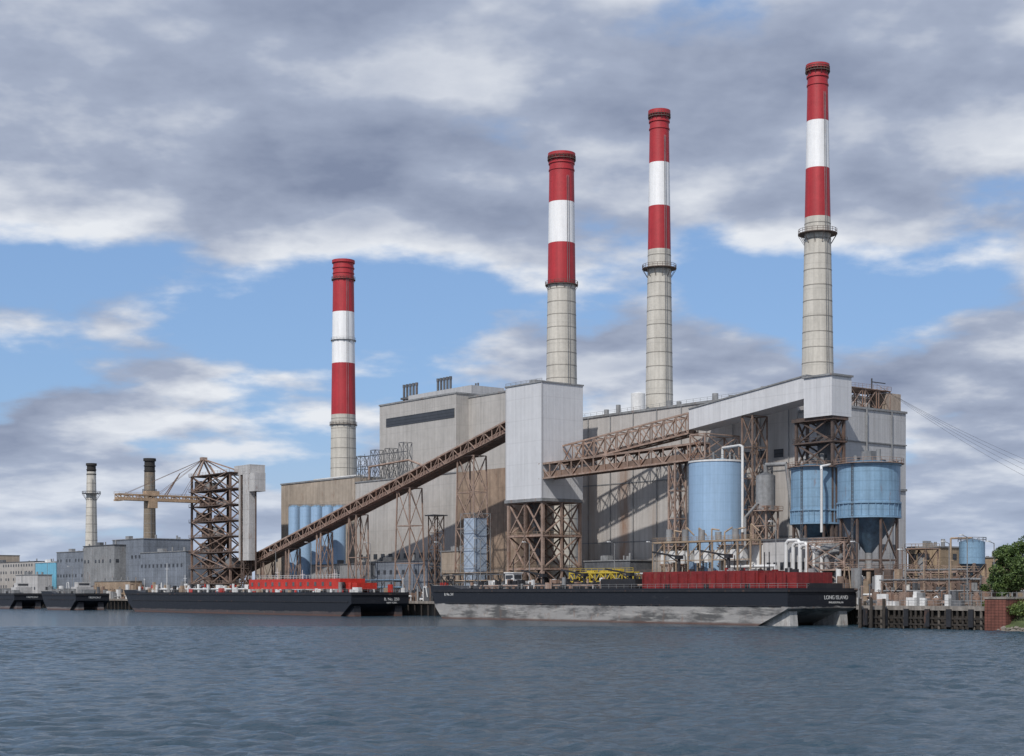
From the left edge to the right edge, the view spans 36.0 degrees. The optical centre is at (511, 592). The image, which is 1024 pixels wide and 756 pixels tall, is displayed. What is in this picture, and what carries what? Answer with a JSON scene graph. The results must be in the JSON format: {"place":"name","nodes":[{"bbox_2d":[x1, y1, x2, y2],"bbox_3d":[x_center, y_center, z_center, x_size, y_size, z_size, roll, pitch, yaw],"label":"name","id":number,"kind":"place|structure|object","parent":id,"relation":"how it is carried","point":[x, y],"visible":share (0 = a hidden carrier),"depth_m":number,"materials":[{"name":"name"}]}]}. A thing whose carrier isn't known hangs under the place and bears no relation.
{"place":"outdoors","nodes":[
{"label":"outdoors","id":0,"kind":"place"},
{"bbox_2d":[0,608,1023,755],"bbox_3d":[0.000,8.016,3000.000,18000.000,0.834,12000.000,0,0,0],"label":"water","id":1,"kind":"structure","parent":0,"point":[117,682],"depth_m":131.41,"materials":[{"name":"blue liquid"}]},
{"bbox_2d":[0,583,43,608],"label":"grey work barge","id":2,"kind":"object","parent":1,"relation":"on","point":[19,595],"visible":0.96,"depth_m":774.83,"materials":[{"name":"paint"}]},
{"bbox_2d":[41,576,109,609],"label":"grey work barge","id":3,"kind":"object","parent":1,"relation":"on","point":[82,595],"visible":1,"depth_m":716.62,"materials":[{"name":"paint"}]},
{"bbox_2d":[124,568,408,615],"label":"tank barge","id":4,"kind":"object","parent":1,"relation":"on","point":[336,597],"visible":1,"depth_m":562.44,"materials":[{"name":"grey paint"}]},
{"bbox_2d":[41,599,857,623],"bbox_3d":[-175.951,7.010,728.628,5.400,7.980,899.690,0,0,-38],"label":"timber quay","id":5,"kind":"structure","parent":1,"relation":"in","point":[427,608],"depth_m":546.45,"materials":[{"name":"wood"}]},
{"bbox_2d":[48,572,199,598],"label":"quay machinery","id":6,"kind":"object","parent":5,"relation":"on","point":[114,594],"visible":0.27,"depth_m":736.63,"materials":[{"name":"grey paint"}]},
{"bbox_2d":[349,577,401,591],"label":"pipe rack","id":7,"kind":"object","parent":5,"relation":"on","point":[393,580],"visible":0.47,"depth_m":566.64,"materials":[{"name":"metal"}]},
{"bbox_2d":[400,572,502,600],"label":"quay machinery","id":8,"kind":"object","parent":5,"relation":"on","point":[427,594],"visible":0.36,"depth_m":541.55,"materials":[{"name":"grey paint"}]},
{"bbox_2d":[440,569,504,585],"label":"pipe rack","id":9,"kind":"object","parent":5,"relation":"on","point":[466,573],"visible":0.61,"depth_m":519.52,"materials":[{"name":"metal"}]},
{"bbox_2d":[569,568,639,582],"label":"yellow hose gantry","id":10,"kind":"object","parent":5,"relation":"on","point":[596,575],"visible":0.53,"depth_m":467.65,"materials":[{"name":"metal"}]},
{"bbox_2d":[835,547,926,604],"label":"quay machinery","id":11,"kind":"object","parent":5,"relation":"on","point":[878,574],"visible":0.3,"depth_m":383.43,"materials":[{"name":"white paint"}]},
{"bbox_2d":[504,559,522,583],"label":"tugboat","id":12,"kind":"object","parent":1,"relation":"on","point":[515,575],"visible":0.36,"depth_m":497.28,"materials":[{"name":"white paint"}]},
{"bbox_2d":[430,550,856,625],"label":"cargo barge","id":13,"kind":"object","parent":1,"relation":"on","point":[788,596],"visible":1,"depth_m":404.39,"materials":[{"name":"grey paint"}]},
{"bbox_2d":[856,598,984,629],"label":"timber pier","id":14,"kind":"structure","parent":1,"relation":"in","point":[871,615],"depth_m":341.92,"materials":[{"name":"wood"}]},
{"bbox_2d":[0,0,1023,584],"label":"sky","id":15,"kind":"structure","parent":0,"point":[182,182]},
{"bbox_2d":[631,392,644,410],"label":"roof tank","id":16,"kind":"object","parent":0,"point":[637,398],"visible":0.81,"depth_m":512.68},
{"bbox_2d":[583,392,740,415],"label":"roof rail","id":17,"kind":"object","parent":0,"point":[664,404],"visible":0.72,"depth_m":494.00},
{"bbox_2d":[604,386,763,413],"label":"roof vents","id":18,"kind":"object","parent":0,"point":[714,396],"visible":0.45,"depth_m":499.28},
{"bbox_2d":[1005,614,1023,630],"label":"grass bank","id":19,"kind":"structure","parent":0,"point":[1019,622],"depth_m":324.86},
{"bbox_2d":[997,626,1023,630],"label":"riprap rocks","id":20,"kind":"object","parent":19,"relation":"on","point":[1002,628],"visible":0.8,"depth_m":322.24,"materials":[{"name":"stone"}]},
{"bbox_2d":[1007,601,1023,618],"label":"bush","id":21,"kind":"object","parent":19,"relation":"on","point":[1018,608],"visible":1,"depth_m":325.05,"materials":[{"name":"green plant"}]},
{"label":"ground","id":22,"kind":"structure","parent":0,"visible":0},
{"bbox_2d":[0,555,19,561],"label":"distant warehouse","id":23,"kind":"structure","parent":22,"relation":"on","point":[11,558],"depth_m":1130.85,"materials":[{"name":"beige concrete"}]},
{"bbox_2d":[0,562,34,587],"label":"walls","id":24,"kind":"structure","parent":22,"relation":"on","point":[11,582],"depth_m":954.69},
{"bbox_2d":[1,564,31,587],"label":"windows","id":25,"kind":"structure","parent":24,"relation":"attached to","point":[11,572],"depth_m":957.09,"materials":[{"name":"grey glass"}]},
{"bbox_2d":[16,571,52,592],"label":"white site cabin","id":26,"kind":"object","parent":22,"relation":"on","point":[37,582],"visible":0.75,"depth_m":860.47,"materials":[{"name":"metal"}]},
{"bbox_2d":[35,562,56,588],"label":"walls","id":27,"kind":"structure","parent":22,"relation":"on","point":[48,568],"depth_m":882.70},
{"bbox_2d":[57,551,82,587],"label":"walls","id":28,"kind":"structure","parent":22,"relation":"on","point":[63,567],"depth_m":860.30,"materials":[{"name":"concrete"}]},
{"bbox_2d":[82,463,100,545],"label":"smokestack","id":29,"kind":"object","parent":22,"relation":"on","point":[91,498],"visible":0.68,"depth_m":883.98,"materials":[{"name":"concrete"}]},
{"bbox_2d":[83,545,125,585],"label":"walls","id":30,"kind":"structure","parent":22,"relation":"on","point":[106,570],"depth_m":775.17,"materials":[{"name":"grey paint"}]},
{"bbox_2d":[94,577,141,596],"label":"dock office","id":31,"kind":"structure","parent":22,"relation":"on","point":[112,584],"depth_m":750.57,"materials":[{"name":"paint"}]},
{"bbox_2d":[142,458,156,537],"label":"smokestack","id":32,"kind":"object","parent":22,"relation":"on","point":[149,529],"visible":0.55,"depth_m":766.99,"materials":[{"name":"concrete"}]},
{"bbox_2d":[113,539,190,580],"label":"walls","id":33,"kind":"structure","parent":22,"relation":"on","point":[134,547],"depth_m":762.18,"materials":[{"name":"metal"}]},
{"bbox_2d":[112,536,190,540],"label":"roof","id":34,"kind":"structure","parent":33,"relation":"on","point":[128,537],"depth_m":767.22,"materials":[{"name":"grey paint"}]},
{"bbox_2d":[140,551,225,588],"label":"walls","id":35,"kind":"structure","parent":22,"relation":"on","point":[172,576],"depth_m":722.13,"materials":[{"name":"grey stone"}]},
{"bbox_2d":[141,563,218,588],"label":"windows","id":36,"kind":"structure","parent":35,"relation":"attached to","point":[168,566],"depth_m":726.86,"materials":[{"name":"grey glass"}]},
{"bbox_2d":[114,457,264,587],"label":"coal unloading crane","id":37,"kind":"object","parent":22,"relation":"on","point":[251,481],"visible":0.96,"depth_m":659.93,"materials":[{"name":"metal"}]},
{"bbox_2d":[257,558,280,579],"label":"distant warehouse","id":38,"kind":"structure","parent":22,"relation":"on","point":[278,564],"depth_m":746.14,"materials":[{"name":"beige concrete"}]},
{"bbox_2d":[288,504,299,578],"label":"blue storage silo","id":39,"kind":"object","parent":22,"relation":"on","point":[293,518],"visible":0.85,"depth_m":651.14,"materials":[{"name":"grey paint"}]},
{"bbox_2d":[300,504,310,578],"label":"blue storage silo","id":40,"kind":"object","parent":22,"relation":"on","point":[305,515],"visible":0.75,"depth_m":643.98,"materials":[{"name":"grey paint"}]},
{"bbox_2d":[311,504,321,564],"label":"blue storage silo","id":41,"kind":"object","parent":22,"relation":"on","point":[316,511],"visible":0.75,"depth_m":637.03,"materials":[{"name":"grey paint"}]},
{"bbox_2d":[322,504,332,563],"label":"blue storage silo","id":42,"kind":"object","parent":22,"relation":"on","point":[327,509],"visible":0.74,"depth_m":630.25,"materials":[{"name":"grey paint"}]},
{"bbox_2d":[333,504,345,563],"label":"blue storage silo","id":43,"kind":"object","parent":22,"relation":"on","point":[339,543],"visible":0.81,"depth_m":623.62,"materials":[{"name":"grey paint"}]},
{"bbox_2d":[311,564,374,591],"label":"walls","id":44,"kind":"structure","parent":22,"relation":"on","point":[341,571],"depth_m":615.83,"materials":[{"name":"metal"}]},
{"bbox_2d":[330,258,356,476],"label":"smokestack","id":45,"kind":"object","parent":22,"relation":"on","point":[343,425],"visible":0.63,"depth_m":727.88,"materials":[{"name":"concrete"}]},
{"bbox_2d":[212,421,504,595],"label":"inclined coal conveyor","id":46,"kind":"object","parent":22,"relation":"on","point":[478,445],"visible":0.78,"depth_m":571.83,"materials":[{"name":"metal"}]},
{"bbox_2d":[365,561,440,596],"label":"low building","id":47,"kind":"structure","parent":22,"relation":"on","point":[382,566],"depth_m":584.38,"materials":[{"name":"metal"}]},
{"bbox_2d":[358,557,439,562],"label":"roof","id":48,"kind":"structure","parent":47,"relation":"on","point":[388,559],"depth_m":596.94,"materials":[{"name":"grey paint"}]},
{"bbox_2d":[377,569,440,593],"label":"windows","id":49,"kind":"structure","parent":47,"relation":"attached to","point":[390,571],"depth_m":586.85,"materials":[{"name":"grey glass"}]},
{"bbox_2d":[280,376,540,584],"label":"generating hall","id":50,"kind":"structure","parent":22,"relation":"on","point":[416,429],"depth_m":607.70,"materials":[{"name":"metal"}]},
{"bbox_2d":[359,552,439,559],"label":"wing windows","id":51,"kind":"structure","parent":50,"relation":"in","point":[374,555],"depth_m":608.26,"materials":[{"name":"grey glass"}]},
{"bbox_2d":[425,514,447,586],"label":"steel lattice tower","id":52,"kind":"structure","parent":22,"relation":"on","point":[434,536],"depth_m":572.81,"materials":[{"name":"metal"}]},
{"bbox_2d":[441,551,463,585],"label":"walls","id":53,"kind":"structure","parent":22,"relation":"on","point":[447,561],"depth_m":565.83,"materials":[{"name":"beige concrete"}]},
{"bbox_2d":[464,518,486,585],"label":"pale blue cladding","id":54,"kind":"structure","parent":22,"relation":"on","point":[481,533],"depth_m":531.63,"materials":[{"name":"metal"}]},
{"bbox_2d":[460,513,490,585],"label":"scaffold","id":55,"kind":"object","parent":22,"relation":"on","point":[474,530],"visible":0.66,"depth_m":532.11,"materials":[{"name":"metal"}]},
{"bbox_2d":[504,378,583,583],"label":"coal transfer tower","id":56,"kind":"structure","parent":22,"relation":"on","point":[543,421],"depth_m":503.69,"materials":[{"name":"metal"}]},
{"bbox_2d":[545,150,577,580],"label":"smokestack","id":57,"kind":"object","parent":22,"relation":"on","point":[561,285],"visible":0.61,"depth_m":565.83,"materials":[{"name":"concrete"}]},
{"bbox_2d":[583,553,654,580],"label":"maintenance shed","id":58,"kind":"structure","parent":22,"relation":"on","point":[607,562],"depth_m":490.22,"materials":[{"name":"grey paint"}]},
{"bbox_2d":[539,412,739,571],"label":"link conveyor","id":59,"kind":"object","parent":22,"relation":"on","point":[675,460],"visible":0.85,"depth_m":475.26,"materials":[{"name":"metal"}]},
{"bbox_2d":[642,108,676,408],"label":"smokestack","id":60,"kind":"object","parent":22,"relation":"on","point":[659,269],"visible":0.66,"depth_m":517.87,"materials":[{"name":"concrete"}]},
{"bbox_2d":[652,534,760,571],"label":"access deck","id":61,"kind":"structure","parent":22,"relation":"on","point":[698,542],"depth_m":438.12,"materials":[{"name":"paint"}]},
{"bbox_2d":[666,528,738,541],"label":"deck tanks","id":62,"kind":"object","parent":61,"relation":"on","point":[735,533],"visible":1,"depth_m":439.40,"materials":[{"name":"metal"}]},
{"bbox_2d":[661,549,747,563],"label":"deck equipment","id":63,"kind":"object","parent":61,"relation":"on","point":[705,557],"visible":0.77,"depth_m":438.87,"materials":[{"name":"white paint"}]},
{"bbox_2d":[660,542,762,571],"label":"pipe rack","id":64,"kind":"object","parent":22,"relation":"on","point":[666,547],"visible":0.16,"depth_m":461.64,"materials":[{"name":"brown metal"}]},
{"bbox_2d":[687,444,746,570],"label":"pale blue storage tank","id":65,"kind":"object","parent":22,"relation":"on","point":[717,493],"visible":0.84,"depth_m":450.82,"materials":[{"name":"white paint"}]},
{"bbox_2d":[674,523,759,545],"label":"tall pipes","id":66,"kind":"object","parent":22,"relation":"on","point":[712,529],"visible":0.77,"depth_m":440.45,"materials":[{"name":"metal"}]},
{"bbox_2d":[582,397,869,571],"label":"hall","id":67,"kind":"structure","parent":22,"relation":"on","point":[633,511],"depth_m":499.66,"materials":[{"name":"metal"}]},
{"bbox_2d":[582,469,796,543],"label":"wall girts","id":68,"kind":"structure","parent":67,"relation":"attached to","point":[663,480],"depth_m":502.03,"materials":[{"name":"grey paint"}]},
{"bbox_2d":[727,449,898,549],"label":"windows","id":69,"kind":"structure","parent":67,"relation":"attached to","point":[778,452],"depth_m":456.06,"materials":[{"name":"grey glass"}]},
{"bbox_2d":[719,545,762,570],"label":"white hall","id":70,"kind":"structure","parent":22,"relation":"on","point":[754,554],"depth_m":429.75,"materials":[{"name":"paint"}]},
{"bbox_2d":[610,406,892,571],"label":"downpipes","id":71,"kind":"object","parent":22,"relation":"on","point":[760,473],"visible":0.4,"depth_m":460.78,"materials":[{"name":"metal"}]},
{"bbox_2d":[741,415,767,545],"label":"gallery trestle","id":72,"kind":"object","parent":22,"relation":"on","point":[752,441],"visible":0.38,"depth_m":451.66,"materials":[{"name":"metal"}]},
{"bbox_2d":[689,377,803,430],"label":"sloping gallery","id":73,"kind":"object","parent":72,"relation":"on","point":[784,396],"visible":0.71,"depth_m":449.84,"materials":[{"name":"metal"}]},
{"bbox_2d":[688,374,811,408],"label":"gallery roof","id":74,"kind":"structure","parent":73,"relation":"on","point":[749,391],"depth_m":448.05,"materials":[{"name":"grey paint"}]},
{"bbox_2d":[744,462,790,545],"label":"grey dust silo","id":75,"kind":"object","parent":22,"relation":"on","point":[765,510],"visible":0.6,"depth_m":438.67,"materials":[{"name":"paint"}]},
{"bbox_2d":[763,539,855,587],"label":"white hall","id":76,"kind":"structure","parent":22,"relation":"on","point":[768,546],"depth_m":418.10,"materials":[{"name":"metal"}]},
{"bbox_2d":[767,562,810,569],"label":"windows","id":77,"kind":"structure","parent":76,"relation":"attached to","point":[789,565],"depth_m":417.90,"materials":[{"name":"grey glass"}]},
{"bbox_2d":[761,537,853,540],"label":"roof","id":78,"kind":"structure","parent":76,"relation":"on","point":[800,538],"depth_m":414.41,"materials":[{"name":"grey paint"}]},
{"bbox_2d":[787,453,838,537],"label":"blue hopper silo","id":79,"kind":"object","parent":22,"relation":"on","point":[811,502],"visible":0.66,"depth_m":423.49,"materials":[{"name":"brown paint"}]},
{"bbox_2d":[798,61,836,374],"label":"smokestack","id":80,"kind":"object","parent":22,"relation":"on","point":[817,233],"visible":0.64,"depth_m":464.24,"materials":[{"name":"concrete"}]},
{"bbox_2d":[791,415,847,536],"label":"support steel","id":81,"kind":"object","parent":22,"relation":"on","point":[834,420],"visible":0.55,"depth_m":424.30,"materials":[{"name":"metal"}]},
{"bbox_2d":[804,375,850,417],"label":"head house","id":82,"kind":"structure","parent":81,"relation":"on","point":[828,395],"depth_m":422.40,"materials":[{"name":"metal"}]},
{"bbox_2d":[802,373,853,378],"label":"head house roof","id":83,"kind":"structure","parent":82,"relation":"on","point":[826,374],"depth_m":422.15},
{"bbox_2d":[816,421,838,536],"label":"chute","id":84,"kind":"object","parent":81,"relation":"attached to","point":[824,429],"visible":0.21,"depth_m":426.70,"materials":[{"name":"grey paint"}]},
{"bbox_2d":[807,537,853,585],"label":"duct frame","id":85,"kind":"object","parent":22,"relation":"on","point":[844,542],"visible":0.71,"depth_m":401.27,"materials":[{"name":"brown paint"}]},
{"bbox_2d":[726,539,842,577],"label":"white pipes","id":86,"kind":"object","parent":85,"relation":"attached to","point":[800,544],"visible":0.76,"depth_m":413.15,"materials":[{"name":"metal"}]},
{"bbox_2d":[798,408,905,588],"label":"end hall","id":87,"kind":"structure","parent":22,"relation":"on","point":[879,426],"depth_m":446.76,"materials":[{"name":"grey metal"}]},
{"bbox_2d":[583,395,906,418],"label":"roof coping","id":88,"kind":"object","parent":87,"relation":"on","point":[706,401],"visible":0.21,"depth_m":485.98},
{"bbox_2d":[851,382,891,409],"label":"roof frame","id":89,"kind":"object","parent":88,"relation":"on","point":[856,391],"visible":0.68,"depth_m":446.45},
{"bbox_2d":[870,393,900,410],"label":"penthouse","id":90,"kind":"object","parent":88,"relation":"on","point":[896,404],"visible":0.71,"depth_m":451.07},
{"bbox_2d":[871,378,1023,475],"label":"overhead power lines","id":91,"kind":"object","parent":88,"relation":"attached to","point":[937,420],"visible":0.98,"depth_m":443.39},
{"bbox_2d":[846,440,906,490],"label":"end ledge","id":92,"kind":"object","parent":87,"relation":"attached to","point":[881,443],"visible":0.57,"depth_m":446.15,"materials":[{"name":"grey paint"}]},
{"bbox_2d":[819,449,916,584],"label":"blue hopper silo","id":93,"kind":"object","parent":22,"relation":"on","point":[868,504],"visible":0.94,"depth_m":396.16,"materials":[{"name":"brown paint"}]},
{"bbox_2d":[815,544,849,582],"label":"grey ducting","id":94,"kind":"object","parent":93,"relation":"attached to","point":[833,552],"visible":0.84,"depth_m":403.45,"materials":[{"name":"paint"}]},
{"bbox_2d":[905,543,939,578],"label":"steel equipment frame","id":95,"kind":"object","parent":22,"relation":"on","point":[919,561],"visible":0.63,"depth_m":403.10,"materials":[{"name":"brown paint"}]},
{"bbox_2d":[860,584,995,605],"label":"quay machinery","id":96,"kind":"object","parent":22,"relation":"on","point":[893,599],"visible":0.82,"depth_m":351.05,"materials":[{"name":"grey paint"}]},
{"bbox_2d":[879,575,981,605],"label":"pipe rack","id":97,"kind":"object","parent":22,"relation":"on","point":[932,581],"visible":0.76,"depth_m":363.68,"materials":[{"name":"metal"}]},
{"bbox_2d":[903,565,966,592],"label":"pipe rack","id":98,"kind":"object","parent":22,"relation":"on","point":[935,570],"visible":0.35,"depth_m":379.10,"materials":[{"name":"metal"}]},
{"bbox_2d":[908,547,972,584],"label":"walls","id":99,"kind":"structure","parent":22,"relation":"on","point":[944,555],"depth_m":410.95,"materials":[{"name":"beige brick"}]},
{"bbox_2d":[907,541,958,547],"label":"roof","id":100,"kind":"structure","parent":99,"relation":"on","point":[933,546],"depth_m":412.13,"materials":[{"name":"grey paint"}]},
{"bbox_2d":[943,566,978,585],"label":"steel equipment frame","id":101,"kind":"object","parent":22,"relation":"on","point":[976,573],"visible":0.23,"depth_m":389.25,"materials":[{"name":"brown paint"}]},
{"bbox_2d":[903,557,1023,604],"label":"quay machinery","id":102,"kind":"object","parent":22,"relation":"on","point":[920,586],"visible":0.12,"depth_m":371.77,"materials":[{"name":"paint"}]},
{"bbox_2d":[950,537,986,583],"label":"blue water tank","id":103,"kind":"object","parent":22,"relation":"on","point":[976,552],"visible":0.78,"depth_m":398.83,"materials":[{"name":"metal"}]},
{"bbox_2d":[979,577,1007,596],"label":"deciduous tree","id":104,"kind":"object","parent":22,"relation":"on","point":[983,587],"visible":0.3,"depth_m":355.68,"materials":[{"name":"green plant"}]},
{"bbox_2d":[981,552,1022,596],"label":"distant warehouse","id":105,"kind":"structure","parent":22,"relation":"on","point":[989,561],"depth_m":467.55,"materials":[{"name":"beige brick"}]},
{"bbox_2d":[985,599,1023,630],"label":"wall","id":106,"kind":"structure","parent":22,"relation":"on","point":[997,616],"depth_m":327.29,"materials":[{"name":"red brick"}]},
{"bbox_2d":[984,597,1023,598],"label":"coping","id":107,"kind":"object","parent":106,"relation":"on","point":[1003,597],"visible":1,"depth_m":327.29,"materials":[{"name":"concrete"}]},
{"bbox_2d":[986,541,1023,596],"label":"deciduous tree","id":108,"kind":"object","parent":22,"relation":"on","point":[1005,554],"visible":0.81,"depth_m":337.25,"materials":[{"name":"green plant"}]},
{"bbox_2d":[1009,535,1023,587],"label":"deciduous tree","id":109,"kind":"object","parent":22,"relation":"on","point":[1019,561],"visible":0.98,"depth_m":332.42,"materials":[{"name":"green plant"}]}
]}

